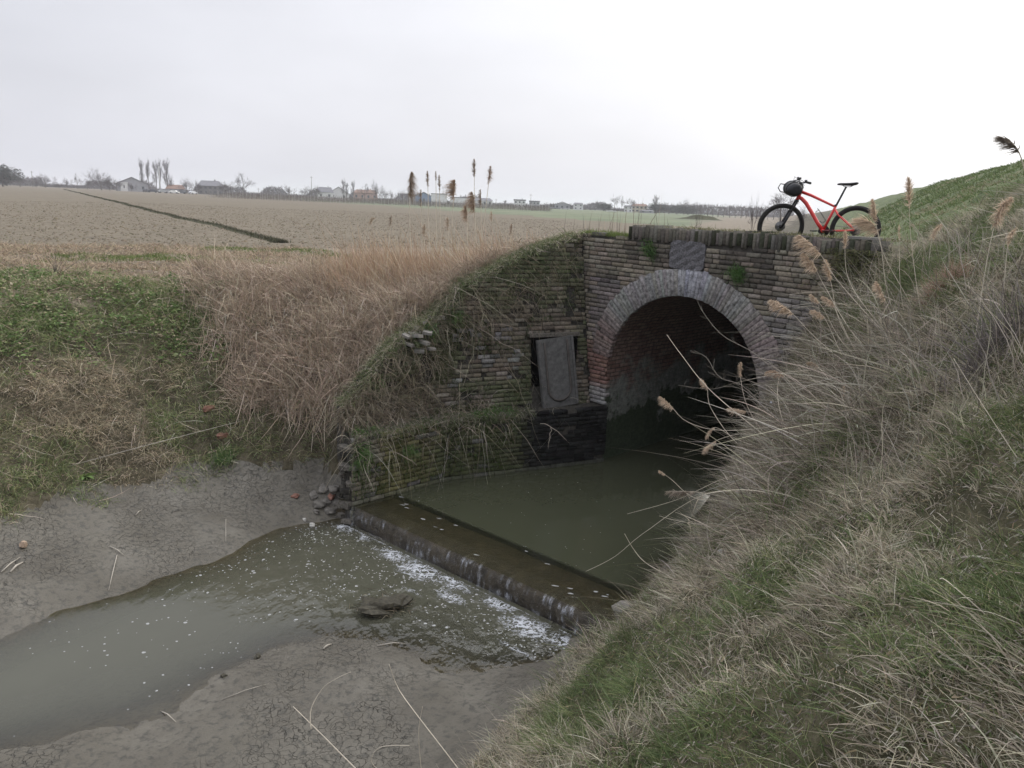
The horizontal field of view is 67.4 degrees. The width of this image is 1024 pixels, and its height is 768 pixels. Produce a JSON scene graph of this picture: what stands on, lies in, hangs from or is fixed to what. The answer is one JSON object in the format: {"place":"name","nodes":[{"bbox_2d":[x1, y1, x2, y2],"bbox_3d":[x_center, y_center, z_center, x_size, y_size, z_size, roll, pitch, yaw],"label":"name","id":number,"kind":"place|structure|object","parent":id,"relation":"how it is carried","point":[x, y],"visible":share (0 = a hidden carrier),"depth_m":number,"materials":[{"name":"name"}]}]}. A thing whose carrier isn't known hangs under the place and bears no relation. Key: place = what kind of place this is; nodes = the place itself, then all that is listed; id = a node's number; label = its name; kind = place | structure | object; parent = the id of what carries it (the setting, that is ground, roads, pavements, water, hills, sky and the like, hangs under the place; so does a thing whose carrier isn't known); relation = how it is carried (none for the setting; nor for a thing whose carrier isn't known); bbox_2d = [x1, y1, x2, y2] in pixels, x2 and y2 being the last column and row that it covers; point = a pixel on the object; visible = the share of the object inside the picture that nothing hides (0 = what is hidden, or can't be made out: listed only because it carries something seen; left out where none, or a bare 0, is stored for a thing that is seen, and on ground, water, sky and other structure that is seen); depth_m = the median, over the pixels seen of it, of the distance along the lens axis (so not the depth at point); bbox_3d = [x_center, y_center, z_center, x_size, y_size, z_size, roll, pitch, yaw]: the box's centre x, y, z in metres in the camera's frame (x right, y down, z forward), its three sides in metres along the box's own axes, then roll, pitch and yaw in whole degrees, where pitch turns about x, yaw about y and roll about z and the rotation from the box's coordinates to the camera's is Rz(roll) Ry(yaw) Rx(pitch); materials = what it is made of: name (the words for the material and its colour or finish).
{"place":"outdoors","nodes":[
{"label":"outdoors","id":0,"kind":"place"},
{"bbox_2d":[0,523,570,731],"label":"stream water","id":1,"kind":"structure","parent":0,"point":[47,680],"depth_m":9.07,"materials":[{"name":"liquid"}]},
{"bbox_2d":[29,482,613,709],"bbox_3d":[-2.432,2.632,9.131,11.802,0.304,5.122,-7,16,-35],"label":"foam","id":2,"kind":"object","parent":1,"relation":"on","point":[377,595],"visible":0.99,"depth_m":9.85,"materials":[{"name":"grey"}]},
{"bbox_2d":[337,524,567,652],"bbox_3d":[-1.111,2.680,9.812,5.040,0.009,1.140,14,17,40],"label":"foam lace","id":3,"kind":"object","parent":1,"relation":"on","point":[489,599],"visible":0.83,"depth_m":9.72,"materials":[{"name":"white"}]},
{"bbox_2d":[0,183,687,248],"bbox_3d":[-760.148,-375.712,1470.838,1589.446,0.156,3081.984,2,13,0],"label":"ploughed field","id":4,"kind":"structure","parent":0,"point":[22,195],"depth_m":55.20,"materials":[{"name":"soil"}]},
{"bbox_2d":[0,164,24,185],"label":"dense tree","id":5,"kind":"object","parent":4,"relation":"on","point":[6,173],"visible":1,"depth_m":320.23,"materials":[{"name":"plant"}]},
{"bbox_2d":[34,175,58,187],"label":"bare bush","id":6,"kind":"object","parent":4,"relation":"on","point":[46,179],"visible":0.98,"depth_m":370.28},
{"bbox_2d":[79,168,112,189],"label":"bare tree","id":7,"kind":"object","parent":4,"relation":"on","point":[97,177],"visible":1,"depth_m":358.49,"materials":[{"name":"plant"}]},
{"bbox_2d":[116,177,149,191],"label":"barn","id":8,"kind":"structure","parent":4,"relation":"on","point":[141,186],"depth_m":380.03,"materials":[{"name":"grey tile"}]},
{"bbox_2d":[139,159,144,180],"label":"poplar tree","id":9,"kind":"object","parent":4,"relation":"on","point":[140,171],"visible":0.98,"depth_m":387.24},
{"bbox_2d":[160,160,169,183],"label":"poplar tree","id":10,"kind":"object","parent":4,"relation":"on","point":[166,174],"visible":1,"depth_m":387.15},
{"bbox_2d":[166,184,184,192],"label":"shed","id":11,"kind":"structure","parent":4,"relation":"on","point":[170,187],"depth_m":385.38,"materials":[{"name":"beige tile"}]},
{"bbox_2d":[64,189,290,242],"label":"drainage furrow","id":12,"kind":"structure","parent":4,"relation":"on","point":[188,220],"depth_m":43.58,"materials":[{"name":"plant"}]},
{"bbox_2d":[178,178,197,192],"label":"bare bush","id":13,"kind":"object","parent":4,"relation":"on","point":[184,183],"visible":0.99,"depth_m":379.88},
{"bbox_2d":[198,180,222,194],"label":"farmhouse","id":14,"kind":"object","parent":4,"relation":"on","point":[209,187],"visible":0.88,"depth_m":389.65,"materials":[{"name":"grey tile"}]},
{"bbox_2d":[0,455,719,767],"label":"mud flat","id":15,"kind":"structure","parent":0,"point":[362,711],"depth_m":8.22,"materials":[{"name":"soil"}]},
{"bbox_2d":[208,443,237,474],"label":"green plant","id":16,"kind":"object","parent":15,"relation":"on","point":[224,455],"visible":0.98,"depth_m":12.43,"materials":[{"name":"green plant"}]},
{"bbox_2d":[312,500,327,507],"bbox_3d":[-3.042,1.902,12.130,0.229,0.128,0.180,7,2,4],"label":"stone","id":17,"kind":"object","parent":15,"relation":"on","point":[318,504],"visible":1,"depth_m":12.06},
{"bbox_2d":[318,483,327,493],"bbox_3d":[-3.027,1.681,12.330,0.169,0.107,0.244,16,24,0],"label":"stone","id":18,"kind":"object","parent":15,"relation":"on","point":[322,489],"visible":0.99,"depth_m":12.28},
{"bbox_2d":[324,507,334,514],"bbox_3d":[-2.870,2.002,12.083,0.223,0.108,0.150,13,9,40],"label":"stone","id":19,"kind":"object","parent":15,"relation":"on","point":[328,510],"visible":1,"depth_m":12.03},
{"bbox_2d":[329,485,339,493],"bbox_3d":[-2.843,1.679,12.294,0.176,0.132,0.273,-7,12,-13],"label":"stone","id":20,"kind":"object","parent":15,"relation":"on","point":[334,489],"visible":0.98,"depth_m":12.21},
{"bbox_2d":[347,588,424,627],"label":"debris clump","id":21,"kind":"object","parent":15,"relation":"on","point":[381,607],"visible":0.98,"depth_m":9.31,"materials":[{"name":"soil"}]},
{"bbox_2d":[336,498,633,638],"bbox_3d":[-0.288,2.732,10.526,5.982,0.855,0.814,14,17,40],"label":"weir","id":22,"kind":"object","parent":15,"relation":"on","point":[517,577],"visible":0.51,"depth_m":10.24,"materials":[{"name":"concrete"}]},
{"bbox_2d":[0,211,824,320],"bbox_3d":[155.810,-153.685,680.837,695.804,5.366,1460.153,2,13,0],"label":"field verge","id":23,"kind":"structure","parent":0,"point":[731,222],"depth_m":21.72,"materials":[{"name":"plant"}]},
{"bbox_2d":[21,248,88,274],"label":"bare seedling","id":24,"kind":"object","parent":23,"relation":"on","point":[55,264],"visible":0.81,"depth_m":14.90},
{"bbox_2d":[0,230,599,311],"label":"straw mulch","id":25,"kind":"object","parent":23,"relation":"on","point":[137,255],"visible":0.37,"depth_m":19.33,"materials":[{"name":"plant"}]},
{"bbox_2d":[407,172,419,258],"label":"reed","id":26,"kind":"object","parent":23,"relation":"on","point":[411,183],"visible":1,"depth_m":15.51,"materials":[{"name":"plant"}]},
{"bbox_2d":[419,191,426,268],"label":"reed","id":27,"kind":"object","parent":23,"relation":"on","point":[420,200],"visible":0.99,"depth_m":15.62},
{"bbox_2d":[425,171,429,262],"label":"reed","id":28,"kind":"object","parent":23,"relation":"on","point":[427,179],"visible":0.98,"depth_m":15.61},
{"bbox_2d":[437,175,441,256],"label":"reed","id":29,"kind":"object","parent":23,"relation":"on","point":[439,184],"visible":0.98,"depth_m":15.55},
{"bbox_2d":[442,180,456,258],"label":"reed","id":30,"kind":"object","parent":23,"relation":"on","point":[452,186],"visible":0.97,"depth_m":15.51,"materials":[{"name":"plant"}]},
{"bbox_2d":[459,205,469,257],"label":"reed","id":31,"kind":"object","parent":23,"relation":"on","point":[464,211],"visible":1,"depth_m":15.63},
{"bbox_2d":[462,192,475,255],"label":"reed","id":32,"kind":"object","parent":23,"relation":"on","point":[470,203],"visible":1,"depth_m":15.57,"materials":[{"name":"plant"}]},
{"bbox_2d":[471,159,476,257],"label":"reed","id":33,"kind":"object","parent":23,"relation":"on","point":[474,170],"visible":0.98,"depth_m":15.50,"materials":[{"name":"plant"}]},
{"bbox_2d":[478,166,492,245],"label":"reed","id":34,"kind":"object","parent":23,"relation":"on","point":[489,174],"visible":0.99,"depth_m":15.47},
{"bbox_2d":[564,192,691,231],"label":"dry weeds","id":35,"kind":"object","parent":23,"relation":"on","point":[625,220],"visible":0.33,"depth_m":14.57,"materials":[{"name":"plant"}]},
{"bbox_2d":[0,208,894,525],"bbox_3d":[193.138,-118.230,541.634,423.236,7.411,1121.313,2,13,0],"label":"bank ground","id":36,"kind":"structure","parent":0,"point":[286,446],"depth_m":12.52,"materials":[{"name":"plant"}]},
{"bbox_2d":[78,472,97,479],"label":"rosette plant","id":37,"kind":"object","parent":36,"relation":"on","point":[86,475],"visible":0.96,"depth_m":11.32,"materials":[{"name":"green plant"}]},
{"bbox_2d":[0,264,261,378],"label":"green herbs","id":38,"kind":"object","parent":36,"relation":"on","point":[61,280],"visible":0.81,"depth_m":13.64,"materials":[{"name":"green plant"}]},
{"bbox_2d":[67,420,243,466],"bbox_3d":[-5.499,0.907,12.081,2.662,0.348,0.010,-8,17,-37],"label":"stick","id":39,"kind":"object","parent":36,"relation":"on","point":[148,444],"visible":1,"depth_m":11.93,"materials":[{"name":"wood"}]},
{"bbox_2d":[202,405,214,412],"bbox_3d":[-5.097,0.413,12.896,0.140,0.124,0.205,-5,14,40],"label":"brick","id":40,"kind":"object","parent":36,"relation":"on","point":[209,408],"visible":0.98,"depth_m":12.84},
{"bbox_2d":[165,207,558,454],"bbox_3d":[-2.896,-1.492,15.582,7.722,4.578,7.170,-5,15,-30],"label":"dry reed bed","id":41,"kind":"object","parent":36,"relation":"on","point":[377,285],"visible":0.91,"depth_m":13.78,"materials":[{"name":"plant"}]},
{"bbox_2d":[334,235,607,525],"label":"wing wall","id":42,"kind":"structure","parent":36,"relation":"on","point":[584,436],"depth_m":13.39,"materials":[{"name":"brick"}]},
{"bbox_2d":[304,235,591,502],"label":"dry creepers","id":43,"kind":"object","parent":42,"relation":"attached to","point":[372,407],"visible":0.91,"depth_m":12.67,"materials":[{"name":"plant"}]},
{"bbox_2d":[346,238,581,500],"bbox_3d":[-0.777,-0.463,13.016,4.768,4.073,1.137,-7,16,-36],"label":"wall moss","id":44,"kind":"object","parent":42,"relation":"attached to","point":[467,390],"depth_m":13.11,"materials":[{"name":"green plant"}]},
{"bbox_2d":[536,335,578,407],"bbox_3d":[0.834,-0.208,13.893,0.740,1.260,0.082,-10,10,-23],"label":"sluice panel","id":45,"kind":"object","parent":42,"relation":"on","point":[557,371],"visible":0.98,"depth_m":13.88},
{"bbox_2d":[329,223,914,479],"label":"grass","id":46,"kind":"structure","parent":42,"relation":"on","point":[397,336],"depth_m":12.66,"materials":[{"name":"plant"}]},
{"bbox_2d":[582,225,891,458],"bbox_3d":[8.679,-0.862,18.262,16.040,5.453,5.330,-10,18,-44],"label":"brick culvert","id":47,"kind":"object","parent":36,"relation":"on","point":[639,307],"visible":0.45,"depth_m":13.71,"materials":[{"name":"brick"}]},
{"bbox_2d":[847,236,883,239],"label":"stone slab","id":48,"kind":"structure","parent":47,"relation":"on","point":[857,237],"depth_m":10.56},
{"bbox_2d":[747,194,762,229],"bbox_3d":[8.015,-5.195,25.443,0.529,2.397,0.298,6,14,14],"label":"sapling","id":49,"kind":"object","parent":36,"relation":"on","point":[751,219],"visible":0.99,"depth_m":25.30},
{"bbox_2d":[764,193,799,220],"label":"bare tree","id":50,"kind":"object","parent":36,"relation":"on","point":[776,200],"visible":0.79,"depth_m":144.71,"materials":[{"name":"plant"}]},
{"bbox_2d":[757,176,880,240],"bbox_3d":[4.561,-2.513,11.389,1.658,1.103,0.578,14,17,40],"label":"bicycle","id":51,"kind":"object","parent":36,"relation":"on","point":[793,188],"visible":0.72,"depth_m":11.43,"materials":[{"name":"metal"}]},
{"bbox_2d":[223,193,743,226],"bbox_3d":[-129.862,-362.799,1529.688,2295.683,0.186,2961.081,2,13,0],"label":"green field","id":52,"kind":"structure","parent":0,"point":[596,215],"depth_m":178.77,"materials":[{"name":"plant"}]},
{"bbox_2d":[231,173,254,194],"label":"bare tree","id":53,"kind":"object","parent":52,"relation":"on","point":[239,180],"visible":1,"depth_m":372.61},
{"bbox_2d":[317,186,333,197],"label":"farmhouse","id":54,"kind":"object","parent":52,"relation":"on","point":[327,191],"visible":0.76,"depth_m":428.80,"materials":[{"name":"grey tile"}]},
{"bbox_2d":[333,186,349,199],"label":"farmhouse","id":55,"kind":"object","parent":52,"relation":"on","point":[337,191],"visible":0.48,"depth_m":442.72,"materials":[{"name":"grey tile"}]},
{"bbox_2d":[354,189,377,200],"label":"farmhouse","id":56,"kind":"object","parent":52,"relation":"on","point":[361,196],"visible":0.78,"depth_m":433.26,"materials":[{"name":"beige brick"}]},
{"bbox_2d":[207,192,551,210],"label":"vines","id":57,"kind":"object","parent":52,"relation":"on","point":[360,200],"visible":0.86,"depth_m":222.31,"materials":[{"name":"plant"}]},
{"bbox_2d":[0,176,795,217],"bbox_3d":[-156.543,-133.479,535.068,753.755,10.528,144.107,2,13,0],"label":"wood","id":58,"kind":"object","parent":52,"relation":"on","point":[279,190],"visible":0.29,"depth_m":489.29,"materials":[{"name":"plant"}]},
{"bbox_2d":[414,192,430,202],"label":"shed","id":59,"kind":"structure","parent":52,"relation":"on","point":[426,196],"depth_m":418.33,"materials":[{"name":"grey tile"}]},
{"bbox_2d":[431,193,446,203],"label":"warehouse","id":60,"kind":"structure","parent":52,"relation":"on","point":[434,196],"depth_m":416.33,"materials":[{"name":"grey tile"}]},
{"bbox_2d":[450,197,469,204],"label":"warehouse","id":61,"kind":"structure","parent":52,"relation":"on","point":[460,199],"depth_m":418.39,"materials":[{"name":"grey tile"}]},
{"bbox_2d":[475,198,492,205],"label":"warehouse","id":62,"kind":"structure","parent":52,"relation":"on","point":[489,200],"depth_m":428.60,"materials":[{"name":"grey tile"}]},
{"bbox_2d":[514,198,525,206],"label":"farmhouse","id":63,"kind":"object","parent":52,"relation":"on","point":[517,201],"visible":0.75,"depth_m":428.09,"materials":[{"name":"grey tile"}]},
{"bbox_2d":[554,202,569,208],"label":"farmhouse","id":64,"kind":"object","parent":52,"relation":"on","point":[561,205],"visible":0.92,"depth_m":418.61,"materials":[{"name":"grey tile"}]},
{"bbox_2d":[573,203,582,209],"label":"farmhouse","id":65,"kind":"object","parent":52,"relation":"on","point":[577,206],"visible":0.94,"depth_m":418.74,"materials":[{"name":"grey tile"}]},
{"bbox_2d":[596,202,613,210],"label":"farm tree","id":66,"kind":"object","parent":52,"relation":"on","point":[605,206],"visible":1,"depth_m":407.28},
{"bbox_2d":[632,203,646,212],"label":"farmhouse","id":67,"kind":"object","parent":52,"relation":"on","point":[637,209],"visible":0.66,"depth_m":414.07,"materials":[{"name":"beige tile"}]},
{"bbox_2d":[645,203,667,212],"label":"farm tree","id":68,"kind":"object","parent":52,"relation":"on","point":[654,208],"visible":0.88,"depth_m":406.66,"materials":[{"name":"plant"}]},
{"bbox_2d":[667,204,687,213],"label":"farm tree","id":69,"kind":"object","parent":52,"relation":"on","point":[677,208],"visible":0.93,"depth_m":406.90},
{"bbox_2d":[678,207,699,214],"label":"farm tree","id":70,"kind":"object","parent":52,"relation":"on","point":[689,210],"visible":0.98,"depth_m":406.64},
{"bbox_2d":[673,215,722,220],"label":"earth mound","id":71,"kind":"object","parent":52,"relation":"on","point":[701,216],"visible":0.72,"depth_m":177.31,"materials":[{"name":"soil"}]},
{"bbox_2d":[397,411,756,590],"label":"pool water","id":72,"kind":"structure","parent":0,"point":[606,496],"depth_m":12.21,"materials":[{"name":"liquid"}]},
{"bbox_2d":[449,174,1023,767],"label":"bank ground","id":73,"kind":"structure","parent":0,"point":[925,519],"depth_m":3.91,"materials":[{"name":"plant"}]},
{"bbox_2d":[389,665,457,767],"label":"reed","id":74,"kind":"object","parent":73,"relation":"on","point":[424,724],"visible":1,"depth_m":4.44,"materials":[{"name":"plant"}]},
{"bbox_2d":[611,600,637,619],"bbox_3d":[1.239,2.409,8.084,0.332,0.275,0.256,-16,9,-18],"label":"concrete lump","id":75,"kind":"object","parent":73,"relation":"on","point":[615,607],"visible":0.24,"depth_m":8.03,"materials":[{"name":"concrete"}]},
{"bbox_2d":[587,491,731,570],"bbox_3d":[1.916,1.696,8.626,2.107,1.166,0.065,5,13,11],"label":"reed","id":76,"kind":"object","parent":73,"relation":"on","point":[661,520],"visible":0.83,"depth_m":8.62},
{"bbox_2d":[664,489,723,499],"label":"reed","id":77,"kind":"object","parent":73,"relation":"on","point":[680,493],"visible":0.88,"depth_m":8.59,"materials":[{"name":"plant"}]},
{"bbox_2d":[657,397,780,430],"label":"reed","id":78,"kind":"object","parent":73,"relation":"on","point":[662,402],"visible":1,"depth_m":9.26,"materials":[{"name":"plant"}]},
{"bbox_2d":[667,335,777,445],"bbox_3d":[2.651,0.267,8.676,2.005,1.433,0.056,10,15,29],"label":"reed","id":79,"kind":"object","parent":73,"relation":"on","point":[712,392],"visible":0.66,"depth_m":8.81,"materials":[{"name":"plant"}]},
{"bbox_2d":[699,379,762,461],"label":"reed","id":80,"kind":"object","parent":73,"relation":"on","point":[703,385],"visible":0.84,"depth_m":9.10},
{"bbox_2d":[692,351,778,427],"bbox_3d":[2.820,0.188,9.447,1.343,1.087,0.208,8,14,23],"label":"twiggy branch","id":81,"kind":"object","parent":73,"relation":"on","point":[723,378],"visible":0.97,"depth_m":9.47,"materials":[{"name":"beige plant"}]},
{"bbox_2d":[702,434,768,454],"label":"reed","id":82,"kind":"object","parent":73,"relation":"on","point":[707,448],"visible":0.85,"depth_m":9.19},
{"bbox_2d":[696,297,785,382],"bbox_3d":[2.971,-0.574,9.937,1.242,1.028,0.106,7,14,17],"label":"twiggy branch","id":83,"kind":"object","parent":73,"relation":"on","point":[734,340],"visible":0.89,"depth_m":9.98,"materials":[{"name":"beige plant"}]},
{"bbox_2d":[737,362,763,432],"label":"reed","id":84,"kind":"object","parent":73,"relation":"on","point":[740,367],"visible":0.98,"depth_m":9.29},
{"bbox_2d":[726,408,778,425],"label":"reed","id":85,"kind":"object","parent":73,"relation":"on","point":[736,410],"visible":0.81,"depth_m":9.22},
{"bbox_2d":[534,181,1023,701],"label":"dead stem thicket","id":86,"kind":"object","parent":73,"relation":"on","point":[828,391],"visible":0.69,"depth_m":7.13,"materials":[{"name":"plant"}]},
{"bbox_2d":[764,370,806,402],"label":"reed","id":87,"kind":"object","parent":73,"relation":"on","point":[774,371],"visible":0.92,"depth_m":8.36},
{"bbox_2d":[768,300,848,363],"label":"reed","id":88,"kind":"object","parent":73,"relation":"on","point":[775,305],"visible":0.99,"depth_m":8.39,"materials":[{"name":"plant"}]},
{"bbox_2d":[809,310,850,369],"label":"reed","id":89,"kind":"object","parent":73,"relation":"on","point":[815,313],"visible":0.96,"depth_m":8.42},
{"bbox_2d":[809,294,850,352],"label":"reed","id":90,"kind":"object","parent":73,"relation":"on","point":[812,297],"visible":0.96,"depth_m":8.48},
{"bbox_2d":[798,253,865,347],"bbox_3d":[3.714,-0.575,8.148,1.467,1.538,0.164,7,14,17],"label":"reed","id":91,"kind":"object","parent":73,"relation":"on","point":[806,260],"visible":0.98,"depth_m":8.19,"materials":[{"name":"plant"}]},
{"bbox_2d":[820,260,855,348],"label":"reed","id":92,"kind":"object","parent":73,"relation":"on","point":[828,271],"visible":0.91,"depth_m":8.42,"materials":[{"name":"plant"}]},
{"bbox_2d":[791,235,886,335],"bbox_3d":[3.786,-0.674,8.043,1.828,1.660,0.228,7,14,20],"label":"reed","id":93,"kind":"object","parent":73,"relation":"on","point":[808,246],"visible":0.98,"depth_m":8.14,"materials":[{"name":"plant"}]},
{"bbox_2d":[821,296,856,352],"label":"reed","id":94,"kind":"object","parent":73,"relation":"on","point":[828,302],"visible":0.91,"depth_m":8.37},
{"bbox_2d":[842,231,878,323],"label":"reed","id":95,"kind":"object","parent":73,"relation":"on","point":[845,238],"visible":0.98,"depth_m":8.60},
{"bbox_2d":[847,216,890,303],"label":"reed","id":96,"kind":"object","parent":73,"relation":"on","point":[867,225],"visible":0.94,"depth_m":8.77,"materials":[{"name":"plant"}]},
{"bbox_2d":[871,281,899,329],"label":"reed","id":97,"kind":"object","parent":73,"relation":"on","point":[878,289],"visible":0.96,"depth_m":8.06,"materials":[{"name":"plant"}]},
{"bbox_2d":[867,199,904,292],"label":"reed","id":98,"kind":"object","parent":73,"relation":"on","point":[873,206],"visible":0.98,"depth_m":8.53,"materials":[{"name":"plant"}]},
{"bbox_2d":[900,176,920,311],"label":"reed","id":99,"kind":"object","parent":73,"relation":"on","point":[908,187],"visible":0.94,"depth_m":7.74,"materials":[{"name":"plant"}]},
{"bbox_2d":[869,268,1023,399],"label":"bare brush","id":100,"kind":"object","parent":73,"relation":"on","point":[984,338],"visible":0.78,"depth_m":5.69,"materials":[{"name":"plant"}]},
{"bbox_2d":[913,253,982,307],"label":"dry shrub","id":101,"kind":"object","parent":73,"relation":"on","point":[944,275],"visible":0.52,"depth_m":7.80,"materials":[{"name":"plant"}]},
{"bbox_2d":[953,358,1016,456],"bbox_3d":[2.661,0.245,4.103,0.088,0.631,0.750,-2,14,-20],"label":"reed","id":102,"kind":"object","parent":73,"relation":"on","point":[986,410],"visible":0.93,"depth_m":4.21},
{"bbox_2d":[975,196,1014,334],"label":"reed","id":103,"kind":"object","parent":73,"relation":"on","point":[1003,207],"visible":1,"depth_m":6.01,"materials":[{"name":"plant"}]},
{"bbox_2d":[991,135,1023,168],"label":"reed","id":104,"kind":"object","parent":73,"relation":"on","point":[1007,143],"visible":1,"depth_m":3.81,"materials":[{"name":"plant"}]},
{"bbox_2d":[1003,227,1016,296],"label":"reed","id":105,"kind":"object","parent":73,"relation":"on","point":[1011,234],"visible":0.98,"depth_m":6.45,"materials":[{"name":"plant"}]},
{"bbox_2d":[811,159,1023,395],"bbox_3d":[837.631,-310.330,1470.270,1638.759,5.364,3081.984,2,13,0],"label":"levee ground","id":106,"kind":"structure","parent":0,"point":[883,201],"depth_m":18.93,"materials":[{"name":"plant"}]},
{"bbox_2d":[929,223,942,257],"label":"reed","id":107,"kind":"object","parent":106,"relation":"on","point":[937,229],"visible":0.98,"depth_m":8.97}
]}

